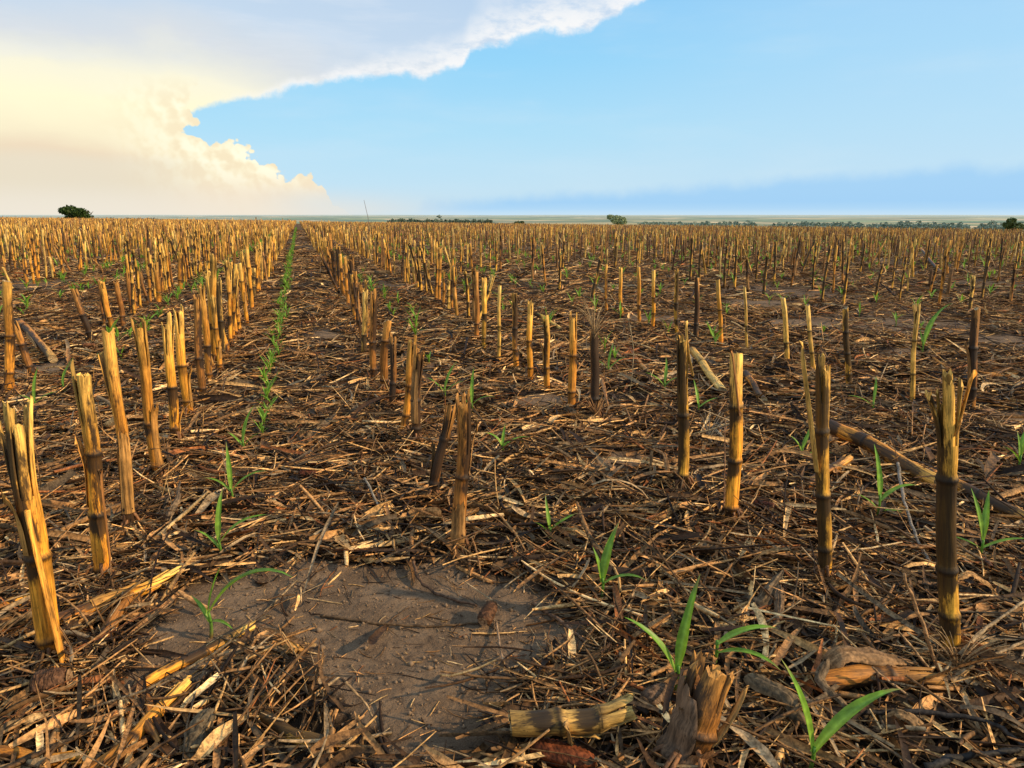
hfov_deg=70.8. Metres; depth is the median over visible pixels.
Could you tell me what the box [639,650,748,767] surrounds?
broken stump
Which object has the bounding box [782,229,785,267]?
corn stalk
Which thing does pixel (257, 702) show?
fallen stalk
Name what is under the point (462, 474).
corn stalk
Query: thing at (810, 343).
corn stalk
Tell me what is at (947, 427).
corn stalk
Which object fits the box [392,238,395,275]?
corn stalk
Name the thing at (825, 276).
corn stalk
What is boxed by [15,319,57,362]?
fallen stalk
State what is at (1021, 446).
corn seedling
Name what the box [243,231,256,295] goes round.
corn stalk
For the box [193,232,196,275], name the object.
corn stalk
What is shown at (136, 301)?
corn stalk
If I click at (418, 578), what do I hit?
twig
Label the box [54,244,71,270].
corn stalk
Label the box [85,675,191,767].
fallen stalk
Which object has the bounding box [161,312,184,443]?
corn stalk
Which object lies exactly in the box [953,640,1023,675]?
twig
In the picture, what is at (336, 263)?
corn stalk
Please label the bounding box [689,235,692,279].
corn stalk
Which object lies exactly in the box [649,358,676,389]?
corn seedling
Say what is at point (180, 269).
corn stalk
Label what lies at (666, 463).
dry husk
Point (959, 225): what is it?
wood
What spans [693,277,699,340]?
corn stalk
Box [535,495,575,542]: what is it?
corn seedling
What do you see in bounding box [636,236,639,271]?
corn stalk
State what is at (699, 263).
corn stalk
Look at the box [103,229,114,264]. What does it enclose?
corn stalk
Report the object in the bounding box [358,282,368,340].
corn stalk
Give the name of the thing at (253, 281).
corn stalk
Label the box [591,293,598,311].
corn seedling
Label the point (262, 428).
corn seedling
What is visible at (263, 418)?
corn seedling
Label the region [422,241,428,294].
corn stalk
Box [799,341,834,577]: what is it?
corn stalk
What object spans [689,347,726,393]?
fallen stalk
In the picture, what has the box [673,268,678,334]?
corn stalk
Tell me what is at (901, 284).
corn stalk
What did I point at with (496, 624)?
twig
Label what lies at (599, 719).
fallen stalk
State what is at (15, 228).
corn stalk
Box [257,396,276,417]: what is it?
corn seedling
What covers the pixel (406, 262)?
corn stalk
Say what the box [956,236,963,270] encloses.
corn stalk
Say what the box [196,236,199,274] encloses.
corn stalk
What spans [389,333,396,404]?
corn stalk
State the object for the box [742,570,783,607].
dry husk
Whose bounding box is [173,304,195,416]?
corn stalk
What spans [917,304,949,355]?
corn seedling
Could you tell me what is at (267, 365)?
corn seedling
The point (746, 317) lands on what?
corn stalk
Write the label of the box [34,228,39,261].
corn stalk
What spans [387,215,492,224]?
wood
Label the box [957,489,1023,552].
corn seedling
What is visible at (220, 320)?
corn stalk
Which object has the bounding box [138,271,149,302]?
corn stalk
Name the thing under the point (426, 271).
corn stalk
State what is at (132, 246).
corn stalk
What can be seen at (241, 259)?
corn stalk
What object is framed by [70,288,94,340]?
corn stalk
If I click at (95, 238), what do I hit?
corn stalk
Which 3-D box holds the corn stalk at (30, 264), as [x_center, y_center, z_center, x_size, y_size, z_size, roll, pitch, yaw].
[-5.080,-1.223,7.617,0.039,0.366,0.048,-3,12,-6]
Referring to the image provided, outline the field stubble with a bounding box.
[0,216,1023,315]
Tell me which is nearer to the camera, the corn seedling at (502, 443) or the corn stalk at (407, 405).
the corn seedling at (502, 443)
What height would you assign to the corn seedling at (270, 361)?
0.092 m
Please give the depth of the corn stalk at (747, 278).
6.88 m
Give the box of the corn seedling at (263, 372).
[258,366,270,376]
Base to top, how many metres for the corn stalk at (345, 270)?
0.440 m
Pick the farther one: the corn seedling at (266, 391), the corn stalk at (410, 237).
the corn stalk at (410, 237)
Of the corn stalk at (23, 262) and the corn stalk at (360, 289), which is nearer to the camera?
the corn stalk at (360, 289)
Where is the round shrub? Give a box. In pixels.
[1001,217,1023,231]
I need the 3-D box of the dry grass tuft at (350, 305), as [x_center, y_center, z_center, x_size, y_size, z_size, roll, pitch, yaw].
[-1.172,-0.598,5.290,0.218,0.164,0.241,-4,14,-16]
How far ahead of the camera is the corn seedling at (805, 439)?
2.13 m
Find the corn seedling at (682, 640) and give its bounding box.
[625,575,699,690]
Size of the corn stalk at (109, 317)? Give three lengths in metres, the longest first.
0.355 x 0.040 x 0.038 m
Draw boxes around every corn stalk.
[0,241,5,269]
[0,396,74,665]
[1,280,17,391]
[9,239,16,268]
[13,224,20,257]
[13,235,20,267]
[14,320,38,378]
[19,239,28,285]
[24,253,27,277]
[26,228,28,250]
[27,233,33,260]
[27,251,34,283]
[29,231,40,282]
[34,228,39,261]
[36,249,39,277]
[41,230,49,279]
[42,229,55,275]
[46,233,49,258]
[47,224,52,255]
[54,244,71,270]
[57,243,63,273]
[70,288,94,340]
[70,359,116,583]
[76,236,81,269]
[78,236,80,270]
[90,230,97,265]
[94,225,95,252]
[97,279,106,323]
[98,328,141,525]
[99,281,113,327]
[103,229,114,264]
[105,225,112,260]
[109,232,110,262]
[111,230,115,261]
[113,279,125,325]
[123,240,127,272]
[124,254,136,308]
[124,273,131,314]
[126,237,130,268]
[130,269,135,317]
[130,318,167,476]
[131,246,144,311]
[132,236,134,271]
[134,283,138,307]
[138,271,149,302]
[146,226,149,267]
[146,266,152,301]
[147,248,155,299]
[153,262,161,301]
[156,252,161,298]
[157,235,167,294]
[159,255,163,295]
[160,241,167,291]
[161,243,171,287]
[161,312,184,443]
[162,222,174,288]
[163,232,171,292]
[168,236,183,279]
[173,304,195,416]
[177,252,183,289]
[179,248,184,281]
[181,236,186,284]
[184,245,190,280]
[185,233,192,278]
[187,229,203,270]
[190,233,194,273]
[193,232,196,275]
[193,294,206,395]
[194,226,201,272]
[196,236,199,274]
[198,283,212,379]
[201,228,206,264]
[201,232,206,270]
[202,328,215,369]
[203,270,232,353]
[206,240,209,270]
[206,253,216,361]
[207,230,209,262]
[207,271,213,358]
[210,295,225,373]
[213,230,217,261]
[216,277,225,358]
[223,262,241,337]
[224,256,234,344]
[227,222,232,251]
[230,262,239,315]
[232,250,236,318]
[232,264,238,338]
[237,269,247,307]
[237,301,241,329]
[238,263,248,325]
[239,251,244,317]
[242,249,249,305]
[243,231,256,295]
[243,249,254,309]
[244,265,246,299]
[251,267,255,296]
[253,244,258,293]
[256,249,260,291]
[258,242,260,265]
[258,250,260,277]
[261,246,262,279]
[263,229,267,254]
[263,236,265,275]
[266,236,271,269]
[270,244,273,272]
[319,246,331,274]
[321,256,340,293]
[325,246,330,269]
[329,240,333,278]
[331,250,336,284]
[335,244,337,281]
[337,246,339,289]
[339,254,344,295]
[340,256,349,304]
[348,259,352,299]
[350,274,355,320]
[351,282,361,340]
[352,271,359,328]
[353,278,361,323]
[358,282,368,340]
[361,290,367,352]
[364,280,369,334]
[369,288,376,376]
[376,232,378,264]
[377,320,391,392]
[383,239,386,259]
[385,234,391,274]
[386,231,390,270]
[386,235,388,269]
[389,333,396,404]
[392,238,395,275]
[399,335,416,430]
[400,243,404,279]
[404,239,408,283]
[407,240,423,292]
[407,342,424,442]
[409,233,415,286]
[416,247,418,287]
[416,258,422,292]
[418,241,421,289]
[420,248,434,297]
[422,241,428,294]
[422,403,455,494]
[427,260,430,292]
[435,258,437,299]
[437,245,441,301]
[442,270,446,302]
[442,389,477,554]
[447,280,451,310]
[450,247,455,285]
[450,265,453,308]
[452,266,456,295]
[459,239,461,272]
[463,268,471,320]
[466,243,473,274]
[471,268,475,321]
[473,272,479,340]
[474,275,494,322]
[481,277,486,347]
[489,239,491,269]
[495,240,497,271]
[497,285,500,359]
[499,228,501,273]
[511,292,518,366]
[526,300,533,379]
[531,237,533,283]
[540,315,549,392]
[541,244,546,285]
[558,254,561,290]
[561,239,564,268]
[567,311,577,406]
[589,329,602,415]
[590,256,601,298]
[605,264,608,312]
[614,237,617,267]
[619,267,623,316]
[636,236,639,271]
[637,266,640,321]
[651,270,655,328]
[672,235,677,269]
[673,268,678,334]
[674,321,694,487]
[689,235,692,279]
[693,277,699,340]
[698,243,702,283]
[714,235,719,267]
[716,279,722,344]
[721,348,746,524]
[723,246,727,288]
[728,246,730,277]
[733,237,738,289]
[740,239,751,270]
[743,286,748,352]
[745,259,749,291]
[755,250,759,280]
[762,253,768,294]
[773,241,777,284]
[780,297,789,358]
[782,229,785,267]
[790,247,796,286]
[794,236,801,275]
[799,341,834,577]
[801,240,815,272]
[805,304,814,369]
[811,243,816,289]
[818,245,831,302]
[832,234,837,267]
[832,245,837,291]
[841,236,844,283]
[841,255,850,306]
[842,306,851,388]
[859,243,866,272]
[874,264,883,299]
[891,256,896,289]
[898,257,906,301]
[906,253,913,292]
[909,303,920,403]
[924,240,930,268]
[925,368,977,657]
[929,265,937,292]
[937,247,947,305]
[946,240,950,274]
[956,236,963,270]
[964,307,980,409]
[968,275,975,309]
[978,252,991,301]
[983,246,988,276]
[996,246,1004,282]
[998,238,1003,280]
[1009,262,1016,302]
[1016,240,1019,267]
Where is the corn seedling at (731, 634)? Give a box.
[714,624,779,669]
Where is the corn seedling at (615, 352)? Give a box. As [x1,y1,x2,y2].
[612,346,619,357]
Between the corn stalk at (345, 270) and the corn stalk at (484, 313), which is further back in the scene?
the corn stalk at (345, 270)
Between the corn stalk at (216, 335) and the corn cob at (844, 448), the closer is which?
the corn cob at (844, 448)
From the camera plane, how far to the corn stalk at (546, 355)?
2.92 m
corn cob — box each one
[28,667,72,695]
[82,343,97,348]
[298,469,318,477]
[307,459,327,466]
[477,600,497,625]
[528,737,598,767]
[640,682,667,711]
[751,500,776,509]
[830,445,849,455]
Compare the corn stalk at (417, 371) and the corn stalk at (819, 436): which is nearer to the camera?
the corn stalk at (819, 436)
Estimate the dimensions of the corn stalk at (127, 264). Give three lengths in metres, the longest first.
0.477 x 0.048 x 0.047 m
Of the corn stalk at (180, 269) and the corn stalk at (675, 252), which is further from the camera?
the corn stalk at (675, 252)
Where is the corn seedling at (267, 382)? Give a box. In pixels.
[262,369,280,394]
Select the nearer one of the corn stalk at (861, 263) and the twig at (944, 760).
the twig at (944, 760)
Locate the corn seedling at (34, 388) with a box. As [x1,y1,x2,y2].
[21,368,52,403]
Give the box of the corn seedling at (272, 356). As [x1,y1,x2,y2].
[266,348,276,369]
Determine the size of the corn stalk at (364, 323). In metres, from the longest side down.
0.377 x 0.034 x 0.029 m
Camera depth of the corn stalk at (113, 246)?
10.93 m
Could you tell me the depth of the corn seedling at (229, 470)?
1.81 m
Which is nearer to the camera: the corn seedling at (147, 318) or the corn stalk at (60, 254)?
the corn seedling at (147, 318)
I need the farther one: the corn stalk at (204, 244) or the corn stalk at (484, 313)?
the corn stalk at (204, 244)
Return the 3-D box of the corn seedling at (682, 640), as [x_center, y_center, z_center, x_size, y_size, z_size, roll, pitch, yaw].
[0.230,0.389,1.081,0.119,0.191,0.062,-1,13,-5]
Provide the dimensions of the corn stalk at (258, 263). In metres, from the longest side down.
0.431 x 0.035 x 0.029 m
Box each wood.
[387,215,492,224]
[637,220,1023,231]
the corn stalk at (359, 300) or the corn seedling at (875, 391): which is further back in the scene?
the corn stalk at (359, 300)
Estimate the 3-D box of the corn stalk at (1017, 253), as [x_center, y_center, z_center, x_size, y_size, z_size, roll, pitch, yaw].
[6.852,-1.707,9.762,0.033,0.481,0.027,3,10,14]
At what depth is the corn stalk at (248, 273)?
5.37 m
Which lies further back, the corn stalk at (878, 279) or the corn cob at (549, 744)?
the corn stalk at (878, 279)
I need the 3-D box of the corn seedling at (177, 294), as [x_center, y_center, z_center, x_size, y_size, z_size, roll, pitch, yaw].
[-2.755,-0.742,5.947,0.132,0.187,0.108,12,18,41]
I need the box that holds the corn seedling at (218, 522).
[196,488,259,552]
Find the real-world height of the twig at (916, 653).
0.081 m
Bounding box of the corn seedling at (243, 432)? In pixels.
[228,407,260,453]
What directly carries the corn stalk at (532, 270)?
on the ground
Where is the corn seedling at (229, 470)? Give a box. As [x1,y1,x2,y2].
[208,443,263,504]
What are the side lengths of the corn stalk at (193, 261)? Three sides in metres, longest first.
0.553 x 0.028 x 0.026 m
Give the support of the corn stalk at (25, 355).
on the ground
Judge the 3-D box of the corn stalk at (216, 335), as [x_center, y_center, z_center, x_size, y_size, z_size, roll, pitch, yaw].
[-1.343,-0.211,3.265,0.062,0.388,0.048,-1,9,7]
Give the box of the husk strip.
[562,719,572,746]
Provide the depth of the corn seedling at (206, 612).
1.22 m
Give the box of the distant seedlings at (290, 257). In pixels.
[0,226,1023,310]
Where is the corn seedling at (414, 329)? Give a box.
[405,318,424,334]
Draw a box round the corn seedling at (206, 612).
[190,566,290,637]
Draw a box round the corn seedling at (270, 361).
[261,355,272,366]
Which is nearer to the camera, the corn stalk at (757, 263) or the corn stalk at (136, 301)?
the corn stalk at (136, 301)
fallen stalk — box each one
[0,591,29,609]
[0,745,97,767]
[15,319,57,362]
[58,566,180,625]
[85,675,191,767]
[93,583,136,647]
[105,620,255,709]
[139,694,169,750]
[228,692,266,720]
[258,709,359,750]
[508,693,637,738]
[535,313,560,330]
[618,341,651,373]
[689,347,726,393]
[743,370,767,400]
[791,454,853,491]
[804,664,945,695]
[805,324,881,365]
[829,419,935,483]
[920,248,941,271]
[927,468,1023,521]
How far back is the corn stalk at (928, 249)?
10.25 m
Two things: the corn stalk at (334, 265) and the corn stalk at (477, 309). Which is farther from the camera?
the corn stalk at (334, 265)
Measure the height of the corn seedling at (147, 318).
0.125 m
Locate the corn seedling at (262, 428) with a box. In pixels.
[252,419,267,432]
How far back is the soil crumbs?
1.26 m
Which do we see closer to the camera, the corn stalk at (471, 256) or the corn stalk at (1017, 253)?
the corn stalk at (471, 256)
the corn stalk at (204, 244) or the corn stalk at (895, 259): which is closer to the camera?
the corn stalk at (895, 259)
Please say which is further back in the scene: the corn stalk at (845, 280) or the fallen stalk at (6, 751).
the corn stalk at (845, 280)
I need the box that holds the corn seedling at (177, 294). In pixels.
[173,284,184,298]
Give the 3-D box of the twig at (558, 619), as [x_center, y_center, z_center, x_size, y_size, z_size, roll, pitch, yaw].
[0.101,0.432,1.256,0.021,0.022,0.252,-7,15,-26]
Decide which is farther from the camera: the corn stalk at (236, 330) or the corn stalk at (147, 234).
the corn stalk at (147, 234)
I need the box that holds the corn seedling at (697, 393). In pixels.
[694,381,714,409]
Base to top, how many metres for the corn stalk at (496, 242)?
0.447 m
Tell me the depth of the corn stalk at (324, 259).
8.07 m
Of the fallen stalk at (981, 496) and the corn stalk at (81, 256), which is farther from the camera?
the corn stalk at (81, 256)
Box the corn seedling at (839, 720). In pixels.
[782,660,899,767]
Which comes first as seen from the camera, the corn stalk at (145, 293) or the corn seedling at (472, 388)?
the corn seedling at (472, 388)
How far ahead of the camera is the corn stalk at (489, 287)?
4.68 m
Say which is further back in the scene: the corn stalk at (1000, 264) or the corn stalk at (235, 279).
the corn stalk at (1000, 264)
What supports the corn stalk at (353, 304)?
on the ground
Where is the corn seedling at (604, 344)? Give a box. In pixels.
[598,331,611,351]
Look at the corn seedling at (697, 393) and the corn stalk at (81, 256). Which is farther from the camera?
the corn stalk at (81, 256)
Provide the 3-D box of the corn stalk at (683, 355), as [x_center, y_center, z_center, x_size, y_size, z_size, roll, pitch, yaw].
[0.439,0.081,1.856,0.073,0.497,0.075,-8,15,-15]
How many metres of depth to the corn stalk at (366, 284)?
4.33 m
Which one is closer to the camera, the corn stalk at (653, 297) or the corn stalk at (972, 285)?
the corn stalk at (653, 297)
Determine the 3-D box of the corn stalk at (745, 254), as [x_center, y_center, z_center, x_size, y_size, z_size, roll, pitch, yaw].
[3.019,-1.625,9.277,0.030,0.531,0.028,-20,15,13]
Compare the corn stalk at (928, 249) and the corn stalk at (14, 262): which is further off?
the corn stalk at (928, 249)
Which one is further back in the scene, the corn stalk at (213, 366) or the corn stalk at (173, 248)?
the corn stalk at (173, 248)
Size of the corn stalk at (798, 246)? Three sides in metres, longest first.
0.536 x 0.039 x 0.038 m
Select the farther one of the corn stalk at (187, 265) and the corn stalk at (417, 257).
the corn stalk at (187, 265)
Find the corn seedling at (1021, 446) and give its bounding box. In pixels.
[1006,431,1023,464]
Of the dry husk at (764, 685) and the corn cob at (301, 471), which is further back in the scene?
the corn cob at (301, 471)
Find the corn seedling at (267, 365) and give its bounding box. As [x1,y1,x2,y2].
[260,356,274,378]
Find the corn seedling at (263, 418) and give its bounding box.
[257,408,267,423]
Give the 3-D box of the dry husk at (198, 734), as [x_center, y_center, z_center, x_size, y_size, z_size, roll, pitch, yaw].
[-0.434,0.480,0.988,0.035,0.029,0.084,-1,13,-4]
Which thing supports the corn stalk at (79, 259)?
on the ground
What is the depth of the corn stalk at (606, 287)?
5.32 m
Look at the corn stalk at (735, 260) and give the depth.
7.05 m
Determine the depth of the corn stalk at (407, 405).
2.32 m
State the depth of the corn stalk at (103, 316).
4.70 m
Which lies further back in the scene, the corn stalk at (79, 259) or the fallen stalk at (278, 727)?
the corn stalk at (79, 259)
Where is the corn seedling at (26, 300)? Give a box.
[15,293,31,308]
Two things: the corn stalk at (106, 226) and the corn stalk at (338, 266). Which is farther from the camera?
the corn stalk at (106, 226)
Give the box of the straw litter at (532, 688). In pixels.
[0,226,1023,767]
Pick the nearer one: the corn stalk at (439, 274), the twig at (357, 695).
the twig at (357, 695)
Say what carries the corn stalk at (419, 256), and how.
on the ground
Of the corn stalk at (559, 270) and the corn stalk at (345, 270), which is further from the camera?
the corn stalk at (559, 270)
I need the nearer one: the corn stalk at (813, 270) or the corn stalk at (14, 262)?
the corn stalk at (813, 270)
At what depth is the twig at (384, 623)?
1.28 m
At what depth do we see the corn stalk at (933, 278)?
6.68 m
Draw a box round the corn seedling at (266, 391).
[261,378,274,404]
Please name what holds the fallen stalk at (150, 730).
on the ground
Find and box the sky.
[0,0,1023,214]
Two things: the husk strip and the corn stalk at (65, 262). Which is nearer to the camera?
the husk strip
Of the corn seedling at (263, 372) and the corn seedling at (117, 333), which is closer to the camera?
the corn seedling at (263, 372)
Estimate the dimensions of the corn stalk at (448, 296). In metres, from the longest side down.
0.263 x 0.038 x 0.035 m
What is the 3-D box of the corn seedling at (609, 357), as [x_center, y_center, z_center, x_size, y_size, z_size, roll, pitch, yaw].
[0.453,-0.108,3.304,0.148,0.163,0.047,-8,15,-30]
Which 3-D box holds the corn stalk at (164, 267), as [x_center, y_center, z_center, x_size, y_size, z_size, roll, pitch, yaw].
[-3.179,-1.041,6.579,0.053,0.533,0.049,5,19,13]
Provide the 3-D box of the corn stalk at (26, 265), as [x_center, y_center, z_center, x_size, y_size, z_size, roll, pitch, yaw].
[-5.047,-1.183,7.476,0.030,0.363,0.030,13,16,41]
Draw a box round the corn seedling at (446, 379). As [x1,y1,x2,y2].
[429,364,461,398]
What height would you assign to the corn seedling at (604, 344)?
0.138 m
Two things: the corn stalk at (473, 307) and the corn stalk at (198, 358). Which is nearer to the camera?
the corn stalk at (198, 358)
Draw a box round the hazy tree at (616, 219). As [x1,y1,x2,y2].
[607,214,626,225]
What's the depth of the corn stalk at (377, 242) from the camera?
10.45 m
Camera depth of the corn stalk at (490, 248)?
9.51 m
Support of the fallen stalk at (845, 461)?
on the ground
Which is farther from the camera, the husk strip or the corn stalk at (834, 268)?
the corn stalk at (834, 268)
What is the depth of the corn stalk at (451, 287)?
5.47 m
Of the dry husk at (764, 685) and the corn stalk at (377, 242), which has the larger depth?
the corn stalk at (377, 242)
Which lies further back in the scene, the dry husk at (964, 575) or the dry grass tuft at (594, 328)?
the dry grass tuft at (594, 328)
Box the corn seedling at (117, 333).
[115,326,131,345]
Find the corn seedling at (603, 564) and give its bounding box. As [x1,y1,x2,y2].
[593,523,646,597]
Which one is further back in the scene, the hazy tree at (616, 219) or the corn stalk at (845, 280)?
the hazy tree at (616, 219)
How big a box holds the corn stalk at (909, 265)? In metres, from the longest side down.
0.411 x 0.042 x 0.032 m
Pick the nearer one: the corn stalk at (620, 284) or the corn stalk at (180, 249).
the corn stalk at (620, 284)
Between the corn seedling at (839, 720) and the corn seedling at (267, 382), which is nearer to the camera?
the corn seedling at (839, 720)
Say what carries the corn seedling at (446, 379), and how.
on the ground
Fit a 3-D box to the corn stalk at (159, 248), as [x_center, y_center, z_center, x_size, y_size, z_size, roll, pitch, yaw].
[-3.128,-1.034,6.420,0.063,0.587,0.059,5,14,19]
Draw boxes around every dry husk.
[162,481,180,527]
[183,708,216,761]
[279,642,303,653]
[469,473,497,480]
[482,513,539,521]
[600,378,609,412]
[649,448,669,480]
[705,429,728,446]
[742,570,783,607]
[743,547,802,568]
[743,673,811,734]
[771,585,785,648]
[814,658,863,725]
[822,645,918,668]
[880,709,934,744]
[958,571,997,594]
[990,487,1023,509]
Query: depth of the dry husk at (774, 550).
1.44 m
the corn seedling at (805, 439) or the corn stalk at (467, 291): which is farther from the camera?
the corn stalk at (467, 291)
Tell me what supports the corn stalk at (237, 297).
on the ground
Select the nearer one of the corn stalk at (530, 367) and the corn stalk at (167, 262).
the corn stalk at (530, 367)
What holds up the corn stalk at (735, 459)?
on the ground
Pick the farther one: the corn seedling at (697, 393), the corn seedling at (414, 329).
the corn seedling at (414, 329)
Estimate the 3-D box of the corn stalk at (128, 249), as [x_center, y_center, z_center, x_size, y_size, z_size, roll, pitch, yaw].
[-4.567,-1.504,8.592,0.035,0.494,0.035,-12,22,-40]
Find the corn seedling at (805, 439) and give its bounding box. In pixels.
[789,430,831,461]
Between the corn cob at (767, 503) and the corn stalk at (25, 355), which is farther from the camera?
the corn stalk at (25, 355)
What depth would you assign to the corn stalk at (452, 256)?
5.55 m
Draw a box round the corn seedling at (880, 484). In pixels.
[859,445,918,519]
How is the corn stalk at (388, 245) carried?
on the ground
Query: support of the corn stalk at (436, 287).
on the ground
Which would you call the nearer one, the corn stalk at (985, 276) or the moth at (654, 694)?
the moth at (654, 694)
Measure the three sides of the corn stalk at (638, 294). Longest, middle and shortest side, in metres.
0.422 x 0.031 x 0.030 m
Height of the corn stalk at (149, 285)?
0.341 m
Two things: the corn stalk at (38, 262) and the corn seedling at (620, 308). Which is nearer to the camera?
the corn seedling at (620, 308)
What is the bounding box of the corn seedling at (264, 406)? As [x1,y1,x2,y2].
[256,395,278,411]
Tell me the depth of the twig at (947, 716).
1.00 m
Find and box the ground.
[0,215,1023,767]
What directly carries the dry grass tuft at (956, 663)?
on the ground
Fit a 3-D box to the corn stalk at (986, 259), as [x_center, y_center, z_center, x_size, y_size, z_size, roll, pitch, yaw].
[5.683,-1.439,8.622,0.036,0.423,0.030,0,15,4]
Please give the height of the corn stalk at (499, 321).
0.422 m
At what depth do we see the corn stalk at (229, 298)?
3.90 m
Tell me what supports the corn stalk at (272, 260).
on the ground
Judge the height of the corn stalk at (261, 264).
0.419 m
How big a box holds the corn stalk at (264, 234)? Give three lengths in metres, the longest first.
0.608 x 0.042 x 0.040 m
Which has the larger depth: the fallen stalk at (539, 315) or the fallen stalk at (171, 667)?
the fallen stalk at (539, 315)
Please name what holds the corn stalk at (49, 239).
on the ground
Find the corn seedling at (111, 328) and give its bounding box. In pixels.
[106,318,118,332]
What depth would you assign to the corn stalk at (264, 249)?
8.19 m
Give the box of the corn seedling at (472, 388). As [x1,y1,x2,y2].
[460,369,493,413]
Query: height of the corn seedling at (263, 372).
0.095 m
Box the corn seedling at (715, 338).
[708,324,723,346]
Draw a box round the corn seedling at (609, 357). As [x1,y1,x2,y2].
[601,343,623,371]
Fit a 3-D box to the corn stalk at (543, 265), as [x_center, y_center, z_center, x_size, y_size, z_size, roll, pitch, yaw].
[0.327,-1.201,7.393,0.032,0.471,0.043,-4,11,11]
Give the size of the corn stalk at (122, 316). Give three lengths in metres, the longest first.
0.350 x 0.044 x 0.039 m
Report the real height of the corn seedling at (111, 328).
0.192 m
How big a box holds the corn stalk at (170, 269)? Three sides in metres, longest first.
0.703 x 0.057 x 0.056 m
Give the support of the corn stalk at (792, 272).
on the ground
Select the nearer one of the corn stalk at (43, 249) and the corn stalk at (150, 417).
the corn stalk at (150, 417)
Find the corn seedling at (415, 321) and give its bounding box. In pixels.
[407,307,420,325]
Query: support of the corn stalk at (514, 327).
on the ground
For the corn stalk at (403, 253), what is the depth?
8.17 m
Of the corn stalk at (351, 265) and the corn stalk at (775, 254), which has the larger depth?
the corn stalk at (775, 254)
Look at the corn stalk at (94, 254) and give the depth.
9.96 m
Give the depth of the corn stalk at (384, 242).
9.34 m
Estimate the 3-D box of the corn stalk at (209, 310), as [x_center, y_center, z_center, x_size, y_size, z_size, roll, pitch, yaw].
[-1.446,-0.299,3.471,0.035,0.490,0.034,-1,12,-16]
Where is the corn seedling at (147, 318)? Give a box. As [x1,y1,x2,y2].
[139,313,156,325]
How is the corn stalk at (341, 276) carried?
on the ground
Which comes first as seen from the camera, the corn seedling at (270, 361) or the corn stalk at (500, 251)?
the corn seedling at (270, 361)
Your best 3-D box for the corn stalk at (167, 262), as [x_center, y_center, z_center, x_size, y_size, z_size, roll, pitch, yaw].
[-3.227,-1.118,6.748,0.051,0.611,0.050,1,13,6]
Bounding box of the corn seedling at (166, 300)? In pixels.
[163,291,172,305]
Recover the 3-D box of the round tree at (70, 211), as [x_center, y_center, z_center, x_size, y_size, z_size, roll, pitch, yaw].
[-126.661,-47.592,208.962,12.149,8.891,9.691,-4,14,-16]
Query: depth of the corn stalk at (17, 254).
9.34 m
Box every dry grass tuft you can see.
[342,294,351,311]
[572,293,618,337]
[579,388,608,415]
[690,409,728,442]
[908,627,1014,676]
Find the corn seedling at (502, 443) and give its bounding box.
[488,423,525,449]
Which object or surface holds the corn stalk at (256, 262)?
on the ground
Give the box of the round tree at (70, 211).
[58,205,93,218]
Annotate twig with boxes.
[320,614,478,627]
[345,681,375,722]
[363,477,377,504]
[412,560,476,606]
[495,621,505,670]
[531,601,593,649]
[628,319,633,398]
[855,707,1023,745]
[871,666,908,696]
[896,462,936,573]
[898,631,932,671]
[903,573,940,671]
[923,747,1023,767]
[943,600,1023,670]
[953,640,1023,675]
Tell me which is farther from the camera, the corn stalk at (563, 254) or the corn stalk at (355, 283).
the corn stalk at (563, 254)
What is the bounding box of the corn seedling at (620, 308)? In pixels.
[614,301,625,318]
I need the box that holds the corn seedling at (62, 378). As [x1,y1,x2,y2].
[61,358,72,390]
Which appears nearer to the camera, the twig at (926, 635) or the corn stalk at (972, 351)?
the twig at (926, 635)
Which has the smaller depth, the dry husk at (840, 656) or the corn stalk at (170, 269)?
the dry husk at (840, 656)
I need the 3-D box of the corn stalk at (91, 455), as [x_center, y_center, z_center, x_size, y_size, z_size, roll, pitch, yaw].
[-0.825,0.194,1.404,0.076,0.494,0.074,-2,13,-7]
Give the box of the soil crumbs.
[1,498,846,767]
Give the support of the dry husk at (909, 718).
on the ground
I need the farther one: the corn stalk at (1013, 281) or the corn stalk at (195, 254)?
the corn stalk at (195, 254)
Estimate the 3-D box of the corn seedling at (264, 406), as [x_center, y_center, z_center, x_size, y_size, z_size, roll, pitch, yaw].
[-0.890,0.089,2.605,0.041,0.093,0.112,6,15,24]
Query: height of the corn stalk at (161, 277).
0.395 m
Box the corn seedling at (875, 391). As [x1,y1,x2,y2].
[849,378,876,407]
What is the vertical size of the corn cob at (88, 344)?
0.042 m
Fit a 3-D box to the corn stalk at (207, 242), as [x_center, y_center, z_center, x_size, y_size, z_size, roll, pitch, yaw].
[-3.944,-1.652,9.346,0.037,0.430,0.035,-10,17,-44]
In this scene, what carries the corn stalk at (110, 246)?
on the ground
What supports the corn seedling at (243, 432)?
on the ground

